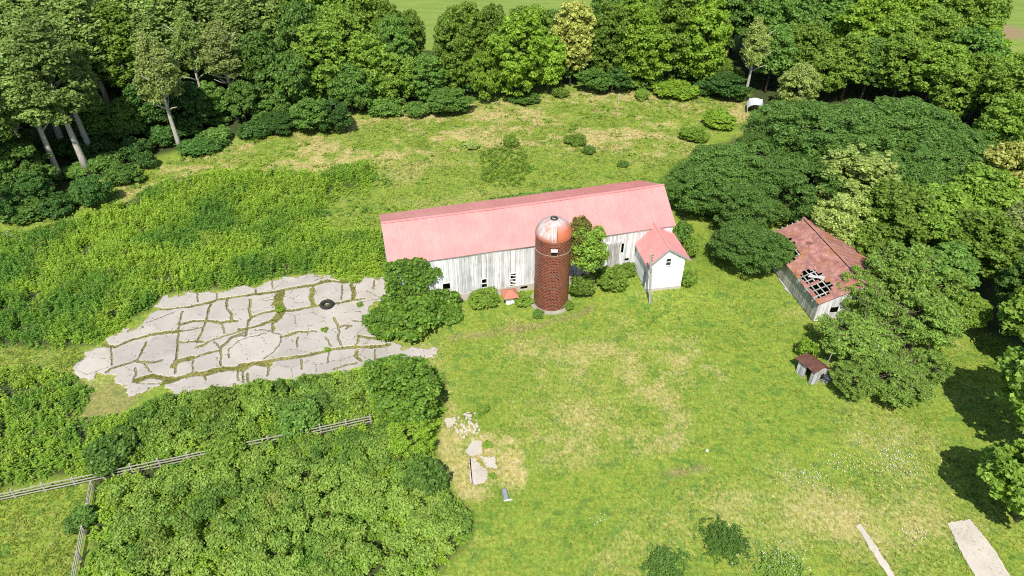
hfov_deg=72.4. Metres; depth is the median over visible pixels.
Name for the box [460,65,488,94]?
tree
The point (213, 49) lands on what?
tree
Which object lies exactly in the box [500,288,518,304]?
well house
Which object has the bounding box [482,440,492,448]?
weed clump
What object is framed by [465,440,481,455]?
concrete slab
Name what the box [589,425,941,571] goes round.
clover flowers
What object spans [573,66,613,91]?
shrub
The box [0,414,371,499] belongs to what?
wooden fence
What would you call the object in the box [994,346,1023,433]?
tree
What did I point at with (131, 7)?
tree
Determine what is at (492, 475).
weed clump
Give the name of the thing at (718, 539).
weed clump
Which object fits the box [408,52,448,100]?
tree
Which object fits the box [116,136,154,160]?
shrub
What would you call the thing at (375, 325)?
shrub
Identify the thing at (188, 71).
tree
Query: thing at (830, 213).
tree
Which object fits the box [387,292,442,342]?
shrub
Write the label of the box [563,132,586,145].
shrub
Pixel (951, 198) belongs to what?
tree
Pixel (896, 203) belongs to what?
tree
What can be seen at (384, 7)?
tree
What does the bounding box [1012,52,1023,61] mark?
tree
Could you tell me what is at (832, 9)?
tree
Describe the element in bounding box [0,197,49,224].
shrub
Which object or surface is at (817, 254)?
derelict shed
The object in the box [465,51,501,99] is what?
tree
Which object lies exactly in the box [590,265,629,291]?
shrub
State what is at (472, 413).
edge grass
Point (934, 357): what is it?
tree
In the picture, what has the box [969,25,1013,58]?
tree
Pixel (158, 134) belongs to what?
shrub
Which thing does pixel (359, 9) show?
tree
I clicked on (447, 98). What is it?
shrub
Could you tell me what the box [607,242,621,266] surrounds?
sliding door
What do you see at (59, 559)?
paddock grass
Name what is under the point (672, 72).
tree
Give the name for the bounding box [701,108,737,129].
shrub
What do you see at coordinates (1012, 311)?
tree
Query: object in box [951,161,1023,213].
tree
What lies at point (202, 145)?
shrub
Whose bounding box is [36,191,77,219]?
shrub
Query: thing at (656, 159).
pasture grass
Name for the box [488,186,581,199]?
climbing vine
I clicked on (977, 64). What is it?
tree
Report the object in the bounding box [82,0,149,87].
tree
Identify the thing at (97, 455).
shrub
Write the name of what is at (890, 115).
tree
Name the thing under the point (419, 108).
shrub
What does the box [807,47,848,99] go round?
tree
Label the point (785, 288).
fallen board
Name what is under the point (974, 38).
tree
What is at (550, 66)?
tree
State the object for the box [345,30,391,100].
tree
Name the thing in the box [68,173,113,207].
shrub
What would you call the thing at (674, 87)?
shrub
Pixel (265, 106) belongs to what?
shrub
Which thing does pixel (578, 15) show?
tree
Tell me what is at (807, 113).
tree
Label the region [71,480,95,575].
wooden fence
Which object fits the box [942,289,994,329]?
tree
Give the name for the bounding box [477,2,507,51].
tree
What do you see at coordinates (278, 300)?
joint weeds
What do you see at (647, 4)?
tree
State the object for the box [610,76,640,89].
shrub
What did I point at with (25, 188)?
shrub
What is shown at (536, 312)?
shrub
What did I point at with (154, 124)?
shrub
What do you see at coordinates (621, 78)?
shrub
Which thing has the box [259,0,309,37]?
tree
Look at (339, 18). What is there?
tree
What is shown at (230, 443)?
shrub
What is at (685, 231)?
shrub
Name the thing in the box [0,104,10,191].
tree
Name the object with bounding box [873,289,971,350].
tree
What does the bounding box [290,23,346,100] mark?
tree
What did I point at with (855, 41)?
tree
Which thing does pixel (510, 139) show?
shrub
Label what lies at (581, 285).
shrub
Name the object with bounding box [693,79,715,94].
shrub
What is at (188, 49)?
tree
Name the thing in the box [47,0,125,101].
tree
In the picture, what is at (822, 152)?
tree
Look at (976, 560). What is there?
walkway
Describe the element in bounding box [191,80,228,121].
tree
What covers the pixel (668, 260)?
window
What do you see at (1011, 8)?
tree
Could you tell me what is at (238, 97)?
tree
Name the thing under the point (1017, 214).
tree
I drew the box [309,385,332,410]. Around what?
shrub
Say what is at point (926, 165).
tree
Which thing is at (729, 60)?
tree
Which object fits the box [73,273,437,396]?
concrete pavement
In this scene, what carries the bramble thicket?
on the ground at (108, 396)
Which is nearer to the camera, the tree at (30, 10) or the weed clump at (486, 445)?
the weed clump at (486, 445)
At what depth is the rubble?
68.20 m
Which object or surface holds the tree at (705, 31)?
on the ground at (108, 396)
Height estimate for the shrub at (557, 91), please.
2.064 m
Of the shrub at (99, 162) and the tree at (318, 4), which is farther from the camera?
the tree at (318, 4)
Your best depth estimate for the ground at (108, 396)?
71.12 m
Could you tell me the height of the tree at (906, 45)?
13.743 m
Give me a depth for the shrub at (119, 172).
106.45 m
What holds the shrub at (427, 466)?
on the ground at (108, 396)
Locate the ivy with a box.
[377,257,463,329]
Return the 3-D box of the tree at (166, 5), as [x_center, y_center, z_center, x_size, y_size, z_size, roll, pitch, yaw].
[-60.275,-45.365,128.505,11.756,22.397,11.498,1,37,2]
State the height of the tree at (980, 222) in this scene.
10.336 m
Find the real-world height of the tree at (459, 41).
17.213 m
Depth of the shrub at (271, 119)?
120.43 m
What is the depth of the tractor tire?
83.01 m
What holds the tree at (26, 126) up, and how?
on the ground at (108, 396)
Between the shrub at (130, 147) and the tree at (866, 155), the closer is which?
the tree at (866, 155)
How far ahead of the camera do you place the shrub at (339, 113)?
119.62 m
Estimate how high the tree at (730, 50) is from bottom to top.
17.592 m
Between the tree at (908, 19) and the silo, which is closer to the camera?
the silo
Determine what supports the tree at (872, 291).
on the ground at (108, 396)
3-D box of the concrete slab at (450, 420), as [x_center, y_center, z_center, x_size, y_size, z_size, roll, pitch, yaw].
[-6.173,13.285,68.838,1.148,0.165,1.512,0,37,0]
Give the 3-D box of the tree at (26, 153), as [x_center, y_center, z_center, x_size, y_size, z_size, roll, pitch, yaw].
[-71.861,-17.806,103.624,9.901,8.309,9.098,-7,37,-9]
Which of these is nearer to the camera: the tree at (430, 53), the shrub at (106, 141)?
the shrub at (106, 141)
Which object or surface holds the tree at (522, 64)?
on the ground at (108, 396)
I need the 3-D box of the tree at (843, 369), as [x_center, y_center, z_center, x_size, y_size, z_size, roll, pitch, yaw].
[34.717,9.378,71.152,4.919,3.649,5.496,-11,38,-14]
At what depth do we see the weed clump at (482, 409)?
69.51 m
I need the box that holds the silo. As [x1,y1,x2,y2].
[530,215,571,314]
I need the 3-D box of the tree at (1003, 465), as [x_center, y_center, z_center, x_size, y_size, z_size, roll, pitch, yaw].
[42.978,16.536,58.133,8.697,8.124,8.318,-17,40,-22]
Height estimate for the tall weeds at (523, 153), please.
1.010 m
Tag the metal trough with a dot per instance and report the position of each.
(505, 494)
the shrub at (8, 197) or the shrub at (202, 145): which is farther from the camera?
the shrub at (202, 145)
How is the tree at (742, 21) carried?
on the ground at (108, 396)
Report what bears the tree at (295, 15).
on the ground at (108, 396)
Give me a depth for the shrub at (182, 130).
119.45 m
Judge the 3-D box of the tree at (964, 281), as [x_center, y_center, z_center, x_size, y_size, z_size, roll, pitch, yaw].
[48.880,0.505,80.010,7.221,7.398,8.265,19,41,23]
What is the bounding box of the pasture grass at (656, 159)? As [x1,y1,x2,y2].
[2,88,752,263]
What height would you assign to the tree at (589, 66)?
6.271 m
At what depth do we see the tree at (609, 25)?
131.81 m
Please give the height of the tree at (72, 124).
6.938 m
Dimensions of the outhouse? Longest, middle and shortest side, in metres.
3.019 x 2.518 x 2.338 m
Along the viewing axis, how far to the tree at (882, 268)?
78.97 m
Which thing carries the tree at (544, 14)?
on the ground at (108, 396)
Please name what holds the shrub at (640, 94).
on the ground at (108, 396)
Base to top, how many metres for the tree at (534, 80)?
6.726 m
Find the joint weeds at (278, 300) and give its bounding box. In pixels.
[102,278,390,386]
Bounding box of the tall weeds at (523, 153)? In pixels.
[479,141,530,187]
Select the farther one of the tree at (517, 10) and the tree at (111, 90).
the tree at (517, 10)
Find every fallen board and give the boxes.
[778,278,792,294]
[820,375,832,383]
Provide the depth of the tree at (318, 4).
132.24 m
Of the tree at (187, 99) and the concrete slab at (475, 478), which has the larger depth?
the tree at (187, 99)
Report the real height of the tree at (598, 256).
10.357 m
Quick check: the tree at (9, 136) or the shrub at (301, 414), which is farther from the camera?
the tree at (9, 136)
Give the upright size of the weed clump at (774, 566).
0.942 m
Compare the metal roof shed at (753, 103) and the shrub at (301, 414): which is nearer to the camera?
the shrub at (301, 414)
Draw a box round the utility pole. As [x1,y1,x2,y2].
[649,253,653,303]
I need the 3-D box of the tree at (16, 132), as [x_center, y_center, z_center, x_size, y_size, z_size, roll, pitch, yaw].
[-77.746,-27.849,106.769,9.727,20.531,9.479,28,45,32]
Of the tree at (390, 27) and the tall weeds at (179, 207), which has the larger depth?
the tree at (390, 27)
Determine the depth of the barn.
84.02 m
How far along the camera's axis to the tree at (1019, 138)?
98.90 m
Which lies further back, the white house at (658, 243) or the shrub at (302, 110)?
the shrub at (302, 110)
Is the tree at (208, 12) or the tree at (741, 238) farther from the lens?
the tree at (208, 12)
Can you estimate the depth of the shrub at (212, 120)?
123.87 m
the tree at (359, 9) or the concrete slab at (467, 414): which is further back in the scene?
the tree at (359, 9)
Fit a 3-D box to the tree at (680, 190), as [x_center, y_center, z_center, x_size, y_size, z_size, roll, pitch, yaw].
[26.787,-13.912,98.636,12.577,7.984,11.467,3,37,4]
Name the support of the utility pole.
on the ground at (108, 396)
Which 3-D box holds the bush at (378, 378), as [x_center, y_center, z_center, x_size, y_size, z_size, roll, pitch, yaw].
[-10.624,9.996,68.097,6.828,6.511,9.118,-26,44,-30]
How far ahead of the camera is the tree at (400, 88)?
131.62 m
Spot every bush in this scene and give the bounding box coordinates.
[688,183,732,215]
[757,236,796,268]
[795,338,820,354]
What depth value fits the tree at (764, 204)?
92.63 m
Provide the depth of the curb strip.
57.57 m
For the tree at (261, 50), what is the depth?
121.22 m
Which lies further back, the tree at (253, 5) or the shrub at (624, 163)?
the tree at (253, 5)
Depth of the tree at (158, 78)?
107.97 m
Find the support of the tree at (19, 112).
on the ground at (108, 396)
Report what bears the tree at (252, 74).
on the ground at (108, 396)
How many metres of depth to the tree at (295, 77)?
121.19 m
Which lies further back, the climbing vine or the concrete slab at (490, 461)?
the climbing vine
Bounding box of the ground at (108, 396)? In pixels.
[0,0,1023,575]
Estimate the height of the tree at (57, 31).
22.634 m
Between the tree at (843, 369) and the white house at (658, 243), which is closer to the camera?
the tree at (843, 369)
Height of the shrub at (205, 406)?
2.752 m
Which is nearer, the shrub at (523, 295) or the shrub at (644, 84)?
the shrub at (523, 295)
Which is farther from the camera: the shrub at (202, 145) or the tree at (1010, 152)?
the shrub at (202, 145)
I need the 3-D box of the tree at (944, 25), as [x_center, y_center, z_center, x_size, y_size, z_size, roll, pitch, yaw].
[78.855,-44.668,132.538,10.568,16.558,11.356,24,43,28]
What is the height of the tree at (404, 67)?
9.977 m
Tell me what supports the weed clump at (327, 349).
on the ground at (108, 396)
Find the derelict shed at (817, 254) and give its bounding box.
[772,217,890,320]
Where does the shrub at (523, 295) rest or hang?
on the ground at (108, 396)
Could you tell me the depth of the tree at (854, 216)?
87.69 m
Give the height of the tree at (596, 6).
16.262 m
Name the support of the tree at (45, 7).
on the ground at (108, 396)
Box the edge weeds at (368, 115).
[50,82,745,206]
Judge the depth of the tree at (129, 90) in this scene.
116.50 m
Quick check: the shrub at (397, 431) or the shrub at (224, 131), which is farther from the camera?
the shrub at (224, 131)
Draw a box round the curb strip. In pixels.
[856,524,893,575]
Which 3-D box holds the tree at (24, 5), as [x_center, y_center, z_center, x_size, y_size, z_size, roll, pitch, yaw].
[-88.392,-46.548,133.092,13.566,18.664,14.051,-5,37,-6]
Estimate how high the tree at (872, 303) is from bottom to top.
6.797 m
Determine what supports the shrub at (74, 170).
on the ground at (108, 396)
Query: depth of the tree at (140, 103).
118.43 m
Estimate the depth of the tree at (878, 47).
127.54 m
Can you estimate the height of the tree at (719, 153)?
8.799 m
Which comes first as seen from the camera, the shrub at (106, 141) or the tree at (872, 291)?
the tree at (872, 291)
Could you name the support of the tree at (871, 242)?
on the ground at (108, 396)
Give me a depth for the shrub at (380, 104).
127.20 m
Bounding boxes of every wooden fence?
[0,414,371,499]
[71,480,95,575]
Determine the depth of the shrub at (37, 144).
115.33 m
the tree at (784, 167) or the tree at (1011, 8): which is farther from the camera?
the tree at (1011, 8)
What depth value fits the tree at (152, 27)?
115.33 m
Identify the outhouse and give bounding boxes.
[795,353,832,384]
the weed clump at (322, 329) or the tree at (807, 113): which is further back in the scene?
the tree at (807, 113)
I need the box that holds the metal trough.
[502,488,511,500]
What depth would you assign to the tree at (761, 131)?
106.28 m
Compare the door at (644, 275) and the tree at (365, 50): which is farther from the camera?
the tree at (365, 50)
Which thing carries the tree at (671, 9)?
on the ground at (108, 396)
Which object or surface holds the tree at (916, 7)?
on the ground at (108, 396)
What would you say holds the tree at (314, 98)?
on the ground at (108, 396)
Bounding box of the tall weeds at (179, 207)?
[0,159,387,349]
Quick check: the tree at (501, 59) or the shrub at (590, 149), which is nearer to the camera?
the shrub at (590, 149)
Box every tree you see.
[0,0,23,26]
[0,9,68,148]
[0,40,69,179]
[0,58,19,136]
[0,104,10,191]
[0,128,36,164]
[0,141,59,188]
[2,0,25,8]
[4,17,97,175]
[4,120,33,135]
[14,0,47,13]
[20,6,79,135]
[26,0,71,35]
[26,16,104,156]
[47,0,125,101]
[54,96,96,131]
[74,103,124,135]
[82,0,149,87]
[91,68,128,107]
[101,96,152,138]
[105,0,174,54]
[115,80,177,126]
[122,9,188,78]
[132,31,184,145]
[135,92,162,124]
[153,0,207,73]
[161,80,212,126]
[165,2,207,86]
[176,57,207,81]
[185,72,220,86]
[188,0,234,46]
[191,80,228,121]
[199,20,244,119]
[209,65,236,91]
[212,0,264,59]
[223,78,257,121]
[229,64,270,104]
[236,28,284,107]
[237,0,278,43]
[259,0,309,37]
[264,79,296,103]
[268,48,315,105]
[275,0,326,97]
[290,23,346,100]
[298,86,328,100]
[304,0,345,39]
[313,2,366,64]
[325,63,372,112]
[340,0,379,51]
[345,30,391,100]
[370,0,410,49]
[372,52,422,101]
[376,13,416,92]
[389,74,429,98]
[401,9,426,56]
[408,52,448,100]
[415,50,436,66]
[430,5,474,88]
[451,1,482,53]
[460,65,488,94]
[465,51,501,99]
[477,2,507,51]
[484,8,548,96]
[488,61,516,93]
[498,49,514,60]
[508,5,529,50]
[523,72,544,89]
[527,3,553,41]
[535,32,566,91]
[544,8,568,42]
[549,0,598,85]
[554,47,580,83]
[570,214,592,276]
[570,225,610,296]
[577,55,605,75]
[586,0,619,42]
[590,1,635,76]
[615,2,673,89]
[618,0,652,39]
[640,54,666,75]
[650,0,683,40]
[652,0,706,80]
[656,158,748,214]
[671,58,703,79]
[676,134,769,201]
[681,0,724,35]
[681,0,733,79]
[700,57,733,73]
[706,61,744,86]
[708,179,787,226]
[709,218,793,274]
[711,0,757,57]
[729,4,741,52]
[734,116,809,156]
[738,89,897,175]
[739,16,774,100]
[745,151,867,221]
[746,0,802,75]
[751,23,799,92]
[774,0,825,58]
[776,62,822,102]
[784,22,836,92]
[802,134,875,185]
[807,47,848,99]
[807,192,877,246]
[809,150,926,195]
[813,0,862,43]
[813,143,901,204]
[814,301,907,370]
[824,31,876,100]
[825,209,863,245]
[828,95,975,172]
[828,359,885,400]
[829,0,905,81]
[836,264,883,309]
[845,37,900,99]
[846,220,899,256]
[853,282,918,341]
[853,340,936,409]
[858,179,942,256]
[861,237,957,312]
[863,249,907,280]
[865,11,933,90]
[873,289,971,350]
[874,143,973,195]
[876,33,928,101]
[886,0,939,15]
[896,117,1010,181]
[898,182,981,254]
[904,347,956,387]
[907,267,975,312]
[908,5,966,92]
[908,42,970,109]
[910,241,981,291]
[928,61,985,118]
[929,0,1011,39]
[934,208,1023,280]
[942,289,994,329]
[949,25,1012,65]
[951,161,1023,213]
[954,0,1013,25]
[957,52,1015,120]
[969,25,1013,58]
[971,92,1023,144]
[973,140,1023,197]
[975,60,1023,112]
[975,68,996,122]
[976,438,1023,522]
[979,200,1023,278]
[991,258,1023,322]
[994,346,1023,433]
[996,285,1023,341]
[1008,124,1023,171]
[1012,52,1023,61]
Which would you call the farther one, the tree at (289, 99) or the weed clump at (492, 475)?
the tree at (289, 99)
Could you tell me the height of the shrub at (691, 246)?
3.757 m
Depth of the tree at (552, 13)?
139.84 m
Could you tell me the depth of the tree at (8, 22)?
103.35 m
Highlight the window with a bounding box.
[665,258,671,266]
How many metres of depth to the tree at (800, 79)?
125.55 m
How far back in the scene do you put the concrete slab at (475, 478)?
63.87 m
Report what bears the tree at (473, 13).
on the ground at (108, 396)
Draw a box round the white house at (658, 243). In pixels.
[634,222,690,291]
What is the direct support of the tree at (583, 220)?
on the ground at (108, 396)
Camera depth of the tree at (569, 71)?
137.49 m
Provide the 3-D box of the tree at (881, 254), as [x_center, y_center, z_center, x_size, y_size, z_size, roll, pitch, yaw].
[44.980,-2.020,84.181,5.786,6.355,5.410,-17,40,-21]
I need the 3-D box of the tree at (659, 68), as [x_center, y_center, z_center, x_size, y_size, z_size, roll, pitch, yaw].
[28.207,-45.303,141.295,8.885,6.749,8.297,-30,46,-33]
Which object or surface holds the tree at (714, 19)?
on the ground at (108, 396)
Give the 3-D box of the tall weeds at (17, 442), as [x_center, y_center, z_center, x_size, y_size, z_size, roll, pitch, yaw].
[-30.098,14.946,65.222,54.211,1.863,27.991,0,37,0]
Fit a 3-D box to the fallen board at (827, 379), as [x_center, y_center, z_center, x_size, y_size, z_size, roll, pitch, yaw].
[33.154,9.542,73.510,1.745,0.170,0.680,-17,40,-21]
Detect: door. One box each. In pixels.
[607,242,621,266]
[642,270,645,286]
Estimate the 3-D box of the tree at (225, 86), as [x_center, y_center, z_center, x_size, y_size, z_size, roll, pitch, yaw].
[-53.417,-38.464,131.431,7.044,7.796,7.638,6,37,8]
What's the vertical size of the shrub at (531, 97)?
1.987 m
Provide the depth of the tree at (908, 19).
128.94 m
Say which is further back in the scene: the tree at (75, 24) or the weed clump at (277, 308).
the tree at (75, 24)
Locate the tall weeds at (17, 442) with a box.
[0,353,476,575]
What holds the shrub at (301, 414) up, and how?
on the ground at (108, 396)
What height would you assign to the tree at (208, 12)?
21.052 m
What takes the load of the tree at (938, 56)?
on the ground at (108, 396)
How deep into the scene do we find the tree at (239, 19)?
124.42 m
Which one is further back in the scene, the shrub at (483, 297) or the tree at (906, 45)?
the tree at (906, 45)
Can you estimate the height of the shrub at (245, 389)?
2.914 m
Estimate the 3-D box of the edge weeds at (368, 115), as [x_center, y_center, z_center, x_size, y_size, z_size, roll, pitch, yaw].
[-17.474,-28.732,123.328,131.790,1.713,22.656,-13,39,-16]
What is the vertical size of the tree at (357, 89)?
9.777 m
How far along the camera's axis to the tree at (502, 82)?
133.25 m
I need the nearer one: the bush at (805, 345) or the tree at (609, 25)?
the bush at (805, 345)
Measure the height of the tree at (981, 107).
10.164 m
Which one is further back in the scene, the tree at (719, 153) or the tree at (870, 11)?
the tree at (870, 11)
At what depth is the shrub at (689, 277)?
84.39 m
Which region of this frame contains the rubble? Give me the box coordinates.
[448,412,481,440]
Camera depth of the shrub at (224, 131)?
118.09 m
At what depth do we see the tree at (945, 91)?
118.39 m
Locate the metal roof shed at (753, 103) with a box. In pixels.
[746,98,762,113]
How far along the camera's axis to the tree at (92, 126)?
113.94 m
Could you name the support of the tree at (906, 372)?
on the ground at (108, 396)
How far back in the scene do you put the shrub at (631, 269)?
86.73 m
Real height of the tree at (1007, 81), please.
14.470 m
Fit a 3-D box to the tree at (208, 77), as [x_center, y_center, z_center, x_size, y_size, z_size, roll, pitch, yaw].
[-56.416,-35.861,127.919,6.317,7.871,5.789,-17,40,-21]
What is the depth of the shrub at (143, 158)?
110.06 m
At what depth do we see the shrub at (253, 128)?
119.42 m
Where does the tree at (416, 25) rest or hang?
on the ground at (108, 396)
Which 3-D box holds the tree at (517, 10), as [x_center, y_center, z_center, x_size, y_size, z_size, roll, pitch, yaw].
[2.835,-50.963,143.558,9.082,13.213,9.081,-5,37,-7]
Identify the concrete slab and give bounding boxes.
[444,417,454,427]
[463,412,471,416]
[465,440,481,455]
[469,457,487,484]
[479,455,496,468]
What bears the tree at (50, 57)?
on the ground at (108, 396)
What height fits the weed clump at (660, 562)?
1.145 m
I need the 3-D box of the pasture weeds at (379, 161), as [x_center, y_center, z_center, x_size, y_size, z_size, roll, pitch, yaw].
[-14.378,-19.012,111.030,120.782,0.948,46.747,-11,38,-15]
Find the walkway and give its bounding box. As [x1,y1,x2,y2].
[947,519,1009,575]
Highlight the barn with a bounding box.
[379,180,675,300]
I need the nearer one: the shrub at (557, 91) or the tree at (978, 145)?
the tree at (978, 145)
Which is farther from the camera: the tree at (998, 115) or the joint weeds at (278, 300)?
the tree at (998, 115)
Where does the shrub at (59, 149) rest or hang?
on the ground at (108, 396)
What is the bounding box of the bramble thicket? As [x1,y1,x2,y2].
[95,370,472,575]
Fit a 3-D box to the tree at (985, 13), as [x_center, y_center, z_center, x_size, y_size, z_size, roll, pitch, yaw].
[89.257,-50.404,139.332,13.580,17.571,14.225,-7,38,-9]
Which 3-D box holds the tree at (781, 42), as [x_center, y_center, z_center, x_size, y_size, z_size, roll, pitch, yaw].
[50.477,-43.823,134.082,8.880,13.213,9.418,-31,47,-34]
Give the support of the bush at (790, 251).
on the ground at (108, 396)
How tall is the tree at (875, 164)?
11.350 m
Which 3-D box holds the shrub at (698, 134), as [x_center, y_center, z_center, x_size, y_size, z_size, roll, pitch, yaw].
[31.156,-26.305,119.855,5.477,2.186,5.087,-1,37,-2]
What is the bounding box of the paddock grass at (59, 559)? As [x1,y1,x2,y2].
[0,343,87,575]
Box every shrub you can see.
[0,184,18,222]
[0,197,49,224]
[13,166,55,198]
[33,135,67,156]
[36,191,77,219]
[49,136,77,156]
[54,161,88,179]
[60,505,97,534]
[67,132,122,160]
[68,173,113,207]
[79,432,144,478]
[87,151,125,174]
[102,163,146,183]
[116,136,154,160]
[131,150,157,167]
[145,124,174,145]
[146,112,179,127]
[165,119,203,136]
[173,132,229,156]
[190,384,239,427]
[195,431,246,469]
[201,124,231,139]
[204,113,232,125]
[218,103,251,118]
[236,120,271,137]
[237,378,286,418]
[250,98,290,119]
[257,111,294,134]
[276,394,324,438]
[288,96,326,131]
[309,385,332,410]
[310,98,354,131]
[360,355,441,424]
[361,307,399,340]
[366,94,405,116]
[384,414,436,457]
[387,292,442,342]
[402,101,431,117]
[402,456,449,495]
[427,86,475,113]
[462,140,479,149]
[467,286,500,308]
[503,88,541,103]
[503,134,519,147]
[514,290,534,306]
[532,308,544,318]
[552,87,569,98]
[562,299,574,309]
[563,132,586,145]
[568,273,595,294]
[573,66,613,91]
[582,145,595,153]
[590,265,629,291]
[603,64,632,91]
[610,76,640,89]
[613,260,635,276]
[617,160,629,166]
[635,89,649,100]
[636,74,665,89]
[650,77,699,99]
[672,220,694,243]
[675,72,691,79]
[678,125,710,142]
[682,270,698,285]
[683,235,699,255]
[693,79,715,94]
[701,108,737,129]
[704,70,756,100]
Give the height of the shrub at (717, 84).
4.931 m
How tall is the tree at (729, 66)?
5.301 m
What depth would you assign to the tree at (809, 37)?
129.85 m
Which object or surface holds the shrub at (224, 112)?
on the ground at (108, 396)
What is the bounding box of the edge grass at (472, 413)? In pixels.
[443,410,1007,575]
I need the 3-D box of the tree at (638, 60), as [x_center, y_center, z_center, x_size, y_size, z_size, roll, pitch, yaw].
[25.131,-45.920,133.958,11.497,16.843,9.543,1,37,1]
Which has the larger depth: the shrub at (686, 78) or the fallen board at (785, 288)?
the shrub at (686, 78)
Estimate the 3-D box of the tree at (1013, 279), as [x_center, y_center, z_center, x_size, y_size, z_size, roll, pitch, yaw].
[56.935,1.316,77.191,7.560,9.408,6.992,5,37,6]
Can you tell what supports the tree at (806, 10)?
on the ground at (108, 396)
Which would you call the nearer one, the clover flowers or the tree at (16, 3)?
the clover flowers
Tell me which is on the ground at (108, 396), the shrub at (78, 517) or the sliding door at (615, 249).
the shrub at (78, 517)
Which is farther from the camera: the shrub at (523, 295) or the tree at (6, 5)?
the tree at (6, 5)
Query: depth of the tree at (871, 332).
73.42 m
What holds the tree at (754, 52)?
on the ground at (108, 396)
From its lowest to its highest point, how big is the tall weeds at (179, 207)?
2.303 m
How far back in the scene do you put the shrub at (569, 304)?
82.62 m
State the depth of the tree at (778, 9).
135.13 m
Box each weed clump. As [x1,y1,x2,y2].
[275,305,285,312]
[320,327,328,332]
[324,347,330,351]
[476,404,489,414]
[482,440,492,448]
[488,472,496,478]
[638,543,690,575]
[692,514,751,567]
[750,544,816,575]
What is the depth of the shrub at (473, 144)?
117.14 m
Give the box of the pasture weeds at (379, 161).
[46,89,738,250]
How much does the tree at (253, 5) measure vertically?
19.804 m
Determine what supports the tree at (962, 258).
on the ground at (108, 396)
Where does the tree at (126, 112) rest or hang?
on the ground at (108, 396)
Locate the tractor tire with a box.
[319,299,333,309]
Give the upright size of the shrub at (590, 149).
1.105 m
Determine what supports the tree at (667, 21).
on the ground at (108, 396)

